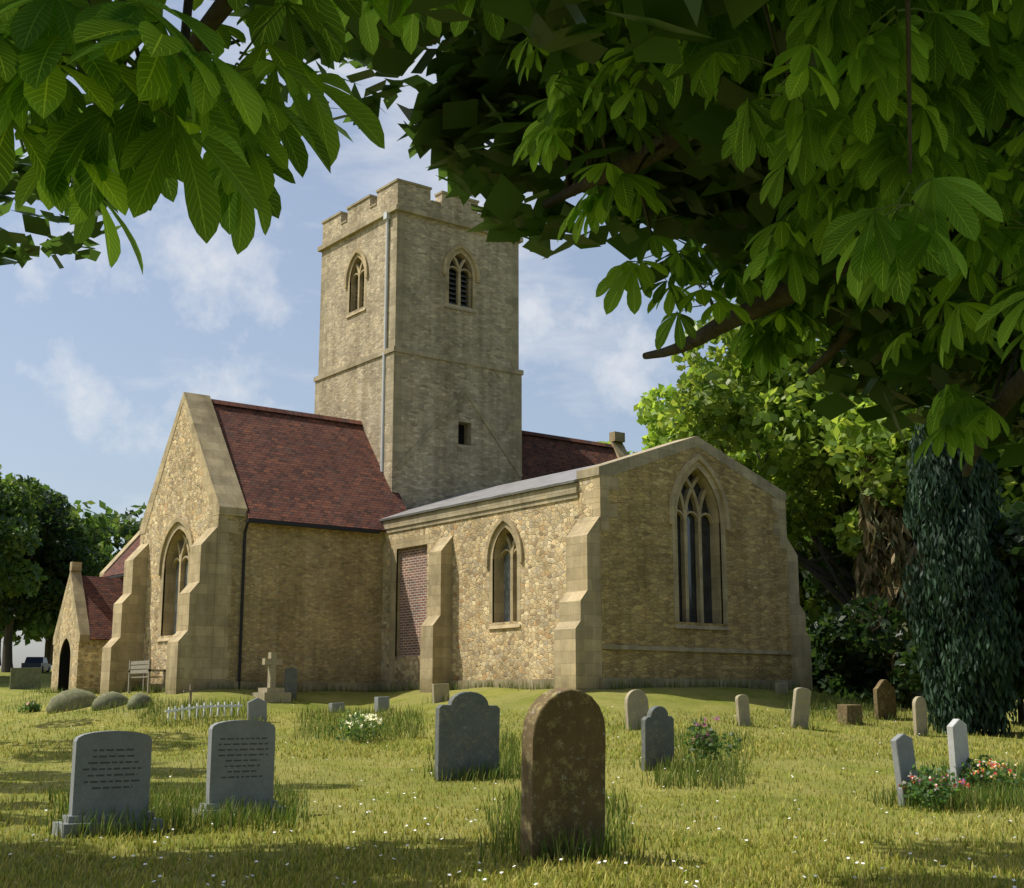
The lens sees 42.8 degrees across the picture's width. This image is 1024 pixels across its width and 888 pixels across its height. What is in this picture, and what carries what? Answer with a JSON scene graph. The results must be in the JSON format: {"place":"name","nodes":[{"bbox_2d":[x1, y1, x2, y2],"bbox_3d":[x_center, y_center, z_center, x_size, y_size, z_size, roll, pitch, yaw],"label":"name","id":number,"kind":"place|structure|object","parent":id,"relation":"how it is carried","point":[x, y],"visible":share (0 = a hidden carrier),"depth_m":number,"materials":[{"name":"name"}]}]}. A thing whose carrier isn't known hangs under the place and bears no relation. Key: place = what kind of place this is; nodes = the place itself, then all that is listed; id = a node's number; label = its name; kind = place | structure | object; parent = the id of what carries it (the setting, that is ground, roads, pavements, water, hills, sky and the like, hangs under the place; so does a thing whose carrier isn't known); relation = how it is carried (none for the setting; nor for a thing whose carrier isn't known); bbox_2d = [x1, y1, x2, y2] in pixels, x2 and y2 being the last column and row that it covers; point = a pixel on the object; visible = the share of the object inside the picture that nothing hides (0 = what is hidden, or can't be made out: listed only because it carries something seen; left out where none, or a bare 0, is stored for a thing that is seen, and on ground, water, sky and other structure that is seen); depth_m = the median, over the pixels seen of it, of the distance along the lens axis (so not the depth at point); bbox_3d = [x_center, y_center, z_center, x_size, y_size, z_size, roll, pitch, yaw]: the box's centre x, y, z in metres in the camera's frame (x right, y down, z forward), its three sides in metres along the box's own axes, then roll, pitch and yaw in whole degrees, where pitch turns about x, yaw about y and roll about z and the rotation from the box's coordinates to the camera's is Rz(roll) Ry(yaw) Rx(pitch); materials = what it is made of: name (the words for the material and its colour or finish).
{"place":"outdoors","nodes":[
{"label":"outdoors","id":0,"kind":"place"},
{"bbox_2d":[82,502,146,552],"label":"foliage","id":1,"kind":"object","parent":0,"point":[127,530],"visible":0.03,"depth_m":168.93,"materials":[{"name":"green plant"}]},
{"bbox_2d":[140,403,245,682],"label":"transept wall","id":2,"kind":"structure","parent":0,"point":[181,492],"depth_m":38.09,"materials":[{"name":"beige stone"}]},
{"bbox_2d":[211,399,362,424],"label":"roof ridge","id":3,"kind":"structure","parent":0,"point":[280,411],"depth_m":40.48,"materials":[{"name":"brown tile"}]},
{"bbox_2d":[0,0,818,668],"label":"sky","id":4,"kind":"structure","parent":0,"point":[98,360],"materials":[{"name":"blue"}]},
{"bbox_2d":[0,669,1023,887],"bbox_3d":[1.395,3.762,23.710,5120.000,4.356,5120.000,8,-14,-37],"label":"ground","id":5,"kind":"structure","parent":0,"point":[690,699],"depth_m":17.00,"materials":[{"name":"green plant"}]},
{"bbox_2d":[0,464,47,598],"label":"foliage","id":6,"kind":"object","parent":5,"relation":"on","point":[19,531],"visible":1,"depth_m":106.69,"materials":[{"name":"green plant"}]},
{"bbox_2d":[9,668,41,688],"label":"chest tomb","id":7,"kind":"object","parent":5,"relation":"on","point":[24,678],"visible":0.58,"depth_m":90.76,"materials":[{"name":"stone"}]},
{"bbox_2d":[17,700,42,712],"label":"flowers","id":8,"kind":"object","parent":5,"relation":"on","point":[32,705],"visible":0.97,"depth_m":35.85,"materials":[{"name":"green plant"}]},
{"bbox_2d":[21,657,50,672],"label":"parked car","id":9,"kind":"object","parent":5,"relation":"on","point":[37,662],"visible":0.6,"depth_m":118.28,"materials":[{"name":"blue paint"}]},
{"bbox_2d":[0,473,82,665],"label":"foliage","id":10,"kind":"object","parent":5,"relation":"on","point":[43,627],"visible":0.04,"depth_m":140.96,"materials":[{"name":"green plant"}]},
{"bbox_2d":[0,479,103,671],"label":"foliage","id":11,"kind":"object","parent":5,"relation":"on","point":[57,553],"visible":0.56,"depth_m":117.91,"materials":[{"name":"green plant"}]},
{"bbox_2d":[22,484,117,663],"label":"foliage","id":12,"kind":"object","parent":5,"relation":"on","point":[89,521],"visible":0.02,"depth_m":154.75,"materials":[{"name":"green plant"}]},
{"bbox_2d":[46,688,96,713],"bbox_3d":[-11.835,7.018,35.435,1.559,0.792,0.835,8,-14,-37],"label":"mossy stone","id":13,"kind":"object","parent":5,"relation":"on","point":[67,700],"visible":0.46,"depth_m":35.07,"materials":[{"name":"green stone"}]},
{"bbox_2d":[40,523,117,664],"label":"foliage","id":14,"kind":"object","parent":5,"relation":"on","point":[105,555],"visible":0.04,"depth_m":149.50,"materials":[{"name":"green plant"}]},
{"bbox_2d":[51,582,108,692],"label":"porch walls","id":15,"kind":"structure","parent":5,"relation":"on","point":[86,664],"depth_m":52.16,"materials":[{"name":"stone"}]},
{"bbox_2d":[82,576,123,639],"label":"porch roof","id":16,"kind":"structure","parent":15,"relation":"on","point":[103,595],"depth_m":53.23,"materials":[{"name":"tile"}]},
{"bbox_2d":[52,731,162,837],"bbox_3d":[-3.629,3.073,11.826,0.892,0.939,0.340,8,-13,-34],"label":"headstone","id":17,"kind":"object","parent":5,"relation":"on","point":[110,769],"visible":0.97,"depth_m":11.77,"materials":[{"name":"grey stone"}]},
{"bbox_2d":[91,691,128,710],"bbox_3d":[-10.145,6.563,33.180,0.671,0.580,1.187,-7,-13,32],"label":"mossy stone","id":18,"kind":"object","parent":5,"relation":"on","point":[105,698],"visible":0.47,"depth_m":32.85,"materials":[{"name":"green stone"}]},
{"bbox_2d":[126,692,151,709],"bbox_3d":[-9.227,6.398,32.410,0.494,0.476,0.892,-2,-11,12],"label":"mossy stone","id":19,"kind":"object","parent":5,"relation":"on","point":[136,698],"visible":0.51,"depth_m":32.15,"materials":[{"name":"green stone"}]},
{"bbox_2d":[127,659,165,693],"bbox_3d":[-10.400,6.630,37.239,0.500,0.950,1.500,8,-14,-37],"label":"bench","id":20,"kind":"object","parent":5,"relation":"on","point":[148,669],"visible":0.94,"depth_m":36.91,"materials":[{"name":"grey wood"}]},
{"bbox_2d":[165,707,172,720],"bbox_3d":[-7.931,6.270,30.191,0.180,0.390,0.030,11,-16,-40],"label":"white cross","id":21,"kind":"object","parent":5,"relation":"on","point":[168,710],"visible":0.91,"depth_m":30.19,"materials":[{"name":"white paint"}]},
{"bbox_2d":[186,704,192,718],"bbox_3d":[-7.531,6.269,30.550,0.180,0.390,0.030,6,-12,-44],"label":"white cross","id":22,"kind":"object","parent":5,"relation":"on","point":[189,707],"visible":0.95,"depth_m":30.55,"materials":[{"name":"white paint"}]},
{"bbox_2d":[183,685,197,703],"bbox_3d":[-7.919,6.252,32.201,0.379,0.641,0.050,8,-14,-37],"label":"cross","id":23,"kind":"object","parent":5,"relation":"on","point":[190,690],"visible":0.88,"depth_m":32.20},
{"bbox_2d":[194,703,200,717],"bbox_3d":[-7.388,6.276,30.678,0.180,0.390,0.030,10,-15,-39],"label":"white cross","id":24,"kind":"object","parent":5,"relation":"on","point":[197,707],"visible":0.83,"depth_m":30.67,"materials":[{"name":"white paint"}]},
{"bbox_2d":[201,702,207,715],"bbox_3d":[-7.251,6.287,30.799,0.180,0.390,0.030,11,-15,-40],"label":"white cross","id":25,"kind":"object","parent":5,"relation":"on","point":[203,706],"visible":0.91,"depth_m":30.80,"materials":[{"name":"white paint"}]},
{"bbox_2d":[207,702,214,715],"bbox_3d":[-7.117,6.301,30.917,0.180,0.390,0.030,6,-12,-27],"label":"white cross","id":26,"kind":"object","parent":5,"relation":"on","point":[210,705],"visible":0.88,"depth_m":30.91,"materials":[{"name":"white paint"}]},
{"bbox_2d":[215,702,221,715],"bbox_3d":[-6.976,6.320,31.040,0.180,0.390,0.030,13,-17,-41],"label":"white cross","id":27,"kind":"object","parent":5,"relation":"on","point":[218,706],"visible":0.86,"depth_m":31.04,"materials":[{"name":"white paint"}]},
{"bbox_2d":[222,702,228,714],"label":"white cross","id":28,"kind":"object","parent":5,"relation":"on","point":[224,705],"visible":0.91,"depth_m":31.16,"materials":[{"name":"white paint"}]},
{"bbox_2d":[229,702,235,715],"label":"white cross","id":29,"kind":"object","parent":5,"relation":"on","point":[231,705],"visible":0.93,"depth_m":31.28,"materials":[{"name":"white paint"}]},
{"bbox_2d":[235,702,241,714],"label":"white cross","id":30,"kind":"object","parent":5,"relation":"on","point":[238,705],"visible":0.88,"depth_m":31.39,"materials":[{"name":"white paint"}]},
{"bbox_2d":[192,720,285,818],"bbox_3d":[-2.811,3.390,13.554,0.900,1.038,0.340,7,-13,-33],"label":"headstone","id":31,"kind":"object","parent":5,"relation":"on","point":[240,757],"visible":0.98,"depth_m":13.52,"materials":[{"name":"grey stone"}]},
{"bbox_2d":[247,698,266,721],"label":"headstone","id":32,"kind":"object","parent":5,"relation":"on","point":[256,707],"visible":0.63,"depth_m":30.79,"materials":[{"name":"grey stone"}]},
{"bbox_2d":[251,652,290,702],"bbox_3d":[-6.310,6.135,34.344,0.768,1.304,0.768,8,-14,-37],"label":"stone cross","id":33,"kind":"object","parent":5,"relation":"on","point":[271,692],"visible":0.94,"depth_m":34.19,"materials":[{"name":"beige stone"}]},
{"bbox_2d":[284,668,297,698],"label":"headstone","id":34,"kind":"object","parent":5,"relation":"on","point":[290,680],"visible":0.84,"depth_m":34.75,"materials":[{"name":"stone"}]},
{"bbox_2d":[241,517,383,682],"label":"transept walls","id":35,"kind":"structure","parent":5,"relation":"on","point":[312,609],"depth_m":37.01,"materials":[{"name":"beige stone"}]},
{"bbox_2d":[213,404,406,531],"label":"roof","id":36,"kind":"structure","parent":35,"relation":"attached to","point":[293,468],"depth_m":38.91,"materials":[{"name":"tile"}]},
{"bbox_2d":[329,702,344,712],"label":"headstone","id":37,"kind":"object","parent":5,"relation":"on","point":[333,706],"visible":0.46,"depth_m":33.15,"materials":[{"name":"grey stone"}]},
{"bbox_2d":[326,708,386,741],"bbox_3d":[-2.884,5.312,24.389,1.040,0.791,1.109,8,-14,-37],"label":"flowering plant","id":38,"kind":"object","parent":5,"relation":"on","point":[351,723],"visible":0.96,"depth_m":24.30,"materials":[{"name":"green plant"}]},
{"bbox_2d":[374,697,389,711],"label":"headstone","id":39,"kind":"object","parent":5,"relation":"on","point":[380,701],"visible":0.56,"depth_m":31.46,"materials":[{"name":"grey stone"}]},
{"bbox_2d":[315,193,521,509],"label":"tower walls","id":40,"kind":"structure","parent":5,"relation":"on","point":[458,451],"depth_m":42.61,"materials":[{"name":"beige stone"}]},
{"bbox_2d":[323,181,477,234],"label":"tower merlons","id":41,"kind":"object","parent":40,"relation":"on","point":[407,189],"visible":0.36,"depth_m":43.43,"materials":[{"name":"beige stone"}]},
{"bbox_2d":[24,676,812,694],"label":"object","id":42,"kind":"object","parent":5,"relation":"on","point":[475,685],"visible":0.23,"depth_m":33.92,"materials":[{"name":"green plant"}]},
{"bbox_2d":[53,178,812,694],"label":"church dressings","id":43,"kind":"structure","parent":5,"relation":"on","point":[197,656],"depth_m":35.42,"materials":[{"name":"stone"}]},
{"bbox_2d":[102,537,139,576],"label":"roof","id":44,"kind":"structure","parent":43,"relation":"on","point":[117,568],"depth_m":56.38,"materials":[{"name":"tile"}]},
{"bbox_2d":[522,434,617,479],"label":"roof","id":45,"kind":"structure","parent":43,"relation":"attached to","point":[541,456],"depth_m":46.29,"materials":[{"name":"tile"}]},
{"bbox_2d":[522,430,613,447],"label":"roof ridge","id":46,"kind":"structure","parent":45,"relation":"on","point":[566,439],"depth_m":47.31,"materials":[{"name":"tile"}]},
{"bbox_2d":[432,683,448,702],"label":"headstone","id":47,"kind":"object","parent":5,"relation":"on","point":[439,691],"visible":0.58,"depth_m":31.98,"materials":[{"name":"grey stone"}]},
{"bbox_2d":[434,692,499,780],"bbox_3d":[-0.608,4.056,17.913,0.967,1.307,0.110,8,-14,-31],"label":"headstone","id":48,"kind":"object","parent":5,"relation":"on","point":[467,726],"visible":0.88,"depth_m":17.86,"materials":[{"name":"stone"}]},
{"bbox_2d":[381,481,578,681],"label":"chancel walls","id":49,"kind":"structure","parent":5,"relation":"on","point":[482,651],"depth_m":34.37,"materials":[{"name":"beige stone"}]},
{"bbox_2d":[379,464,597,520],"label":"roof","id":50,"kind":"structure","parent":49,"relation":"on","point":[550,480],"depth_m":36.48,"materials":[{"name":"grey metal"}]},
{"bbox_2d":[0,0,1023,476],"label":"foliage","id":51,"kind":"object","parent":5,"relation":"on","point":[850,172],"visible":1,"depth_m":4.32,"materials":[{"name":"green plant"}]},
{"bbox_2d":[0,683,1023,870],"bbox_3d":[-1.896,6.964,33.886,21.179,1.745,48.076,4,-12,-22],"label":"grass tufts","id":52,"kind":"object","parent":5,"relation":"on","point":[228,817],"depth_m":15.01,"materials":[{"name":"green plant"}]},
{"bbox_2d":[8,706,1020,887],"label":"daisies","id":53,"kind":"object","parent":5,"relation":"on","point":[515,865],"visible":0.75,"depth_m":9.81,"materials":[{"name":"white plant"}]},
{"bbox_2d":[520,687,605,860],"bbox_3d":[0.390,2.542,9.838,0.674,1.392,0.160,4,-5,-33],"label":"headstone","id":54,"kind":"object","parent":5,"relation":"on","point":[563,757],"visible":0.86,"depth_m":9.75,"materials":[{"name":"stone"}]},
{"bbox_2d":[624,689,648,729],"bbox_3d":[2.403,5.173,25.132,0.518,0.896,0.100,6,-15,-32],"label":"headstone","id":55,"kind":"object","parent":5,"relation":"on","point":[636,704],"visible":0.84,"depth_m":25.07,"materials":[{"name":"grey stone"}]},
{"bbox_2d":[641,706,673,770],"bbox_3d":[2.090,4.287,18.736,0.529,1.049,0.100,6,-9,-32],"label":"headstone","id":56,"kind":"object","parent":5,"relation":"on","point":[657,732],"visible":0.88,"depth_m":18.69,"materials":[{"name":"stone"}]},
{"bbox_2d":[599,383,815,606],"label":"tree","id":57,"kind":"object","parent":5,"relation":"on","point":[648,409],"visible":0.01,"depth_m":56.46,"materials":[{"name":"green plant"}]},
{"bbox_2d":[681,716,741,769],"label":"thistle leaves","id":58,"kind":"object","parent":5,"relation":"on","point":[699,740],"visible":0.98,"depth_m":18.07,"materials":[{"name":"green plant"}]},
{"bbox_2d":[735,694,750,725],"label":"headstone","id":59,"kind":"object","parent":5,"relation":"on","point":[742,707],"visible":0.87,"depth_m":25.86,"materials":[{"name":"grey stone"}]},
{"bbox_2d":[775,683,788,693],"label":"headstone","id":60,"kind":"object","parent":5,"relation":"on","point":[784,686],"visible":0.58,"depth_m":32.66,"materials":[{"name":"grey stone"}]},
{"bbox_2d":[790,687,810,728],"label":"headstone","id":61,"kind":"object","parent":5,"relation":"on","point":[801,704],"visible":0.87,"depth_m":26.67,"materials":[{"name":"grey stone"}]},
{"bbox_2d":[786,498,853,632],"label":"tree","id":62,"kind":"object","parent":5,"relation":"on","point":[816,607],"visible":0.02,"depth_m":49.87,"materials":[{"name":"green plant"}]},
{"bbox_2d":[655,297,1023,607],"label":"tree","id":63,"kind":"object","parent":5,"relation":"on","point":[729,405],"visible":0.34,"depth_m":42.19,"materials":[{"name":"green plant"}]},
{"bbox_2d":[811,617,888,692],"bbox_3d":[10.393,7.296,41.637,5.751,4.006,5.937,8,-14,-37],"label":"bush","id":64,"kind":"object","parent":5,"relation":"on","point":[820,659],"visible":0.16,"depth_m":39.16,"materials":[{"name":"green plant"}]},
{"bbox_2d":[837,704,862,724],"bbox_3d":[7.424,6.004,28.728,0.483,0.545,0.300,7,-10,-32],"label":"tomb","id":65,"kind":"object","parent":5,"relation":"on","point":[850,713],"visible":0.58,"depth_m":28.61,"materials":[{"name":"stone"}]},
{"bbox_2d":[802,456,908,616],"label":"tree","id":66,"kind":"object","parent":5,"relation":"on","point":[820,590],"visible":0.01,"depth_m":46.80,"materials":[{"name":"plant"}]},
{"bbox_2d":[873,679,896,719],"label":"headstone","id":67,"kind":"object","parent":5,"relation":"on","point":[884,695],"visible":0.87,"depth_m":30.28,"materials":[{"name":"stone"}]},
{"bbox_2d":[845,427,930,711],"bbox_3d":[12.256,3.194,40.074,3.844,12.165,3.710,-7,-13,31],"label":"cypress tree","id":68,"kind":"object","parent":5,"relation":"on","point":[884,530],"visible":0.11,"depth_m":39.38,"materials":[{"name":"plant"}]},
{"bbox_2d":[890,734,916,806],"bbox_3d":[4.439,3.738,14.723,0.280,0.931,0.090,4,-14,-33],"label":"headstone","id":69,"kind":"object","parent":5,"relation":"on","point":[903,754],"visible":0.61,"depth_m":14.70,"materials":[{"name":"grey stone"}]},
{"bbox_2d":[807,594,1016,708],"bbox_3d":[11.615,6.639,39.332,6.286,4.038,6.138,8,-14,-37],"label":"bush","id":70,"kind":"object","parent":5,"relation":"on","point":[841,635],"visible":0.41,"depth_m":38.08,"materials":[{"name":"green plant"}]},
{"bbox_2d":[912,696,927,735],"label":"headstone","id":71,"kind":"object","parent":5,"relation":"on","point":[919,707],"visible":0.88,"depth_m":26.62,"materials":[{"name":"grey stone"}]},
{"bbox_2d":[899,763,969,811],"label":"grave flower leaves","id":72,"kind":"object","parent":5,"relation":"on","point":[918,786],"visible":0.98,"depth_m":14.22,"materials":[{"name":"green plant"}]},
{"bbox_2d":[848,418,1023,556],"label":"tree","id":73,"kind":"object","parent":5,"relation":"on","point":[1015,472],"visible":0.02,"depth_m":39.90,"materials":[{"name":"green plant"}]},
{"bbox_2d":[892,599,1023,722],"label":"bush","id":74,"kind":"object","parent":5,"relation":"on","point":[906,668],"visible":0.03,"depth_m":31.54,"materials":[{"name":"green plant"}]},
{"bbox_2d":[947,719,970,792],"bbox_3d":[5.588,3.962,16.323,0.361,1.042,0.090,6,-12,-44],"label":"headstone","id":75,"kind":"object","parent":5,"relation":"on","point":[957,735],"visible":0.65,"depth_m":16.26,"materials":[{"name":"grey stone"}]},
{"bbox_2d":[897,381,1023,736],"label":"yew tree","id":76,"kind":"object","parent":5,"relation":"on","point":[966,584],"visible":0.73,"depth_m":27.80,"materials":[{"name":"green plant"}]},
{"bbox_2d":[935,501,1023,698],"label":"tree","id":77,"kind":"object","parent":5,"relation":"on","point":[1010,539],"visible":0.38,"depth_m":28.44,"materials":[{"name":"green plant"}]},
{"bbox_2d":[954,754,1023,796],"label":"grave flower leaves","id":78,"kind":"object","parent":5,"relation":"on","point":[986,772],"visible":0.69,"depth_m":16.04,"materials":[{"name":"green plant"}]},
{"bbox_2d":[0,708,1023,761],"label":"lawn grass","id":79,"kind":"structure","parent":0,"point":[325,754],"depth_m":24.75,"materials":[{"name":"green plant"}]},
{"bbox_2d":[578,446,791,679],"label":"church wall","id":80,"kind":"structure","parent":0,"point":[637,596],"depth_m":32.68,"materials":[{"name":"beige stone"}]}
]}

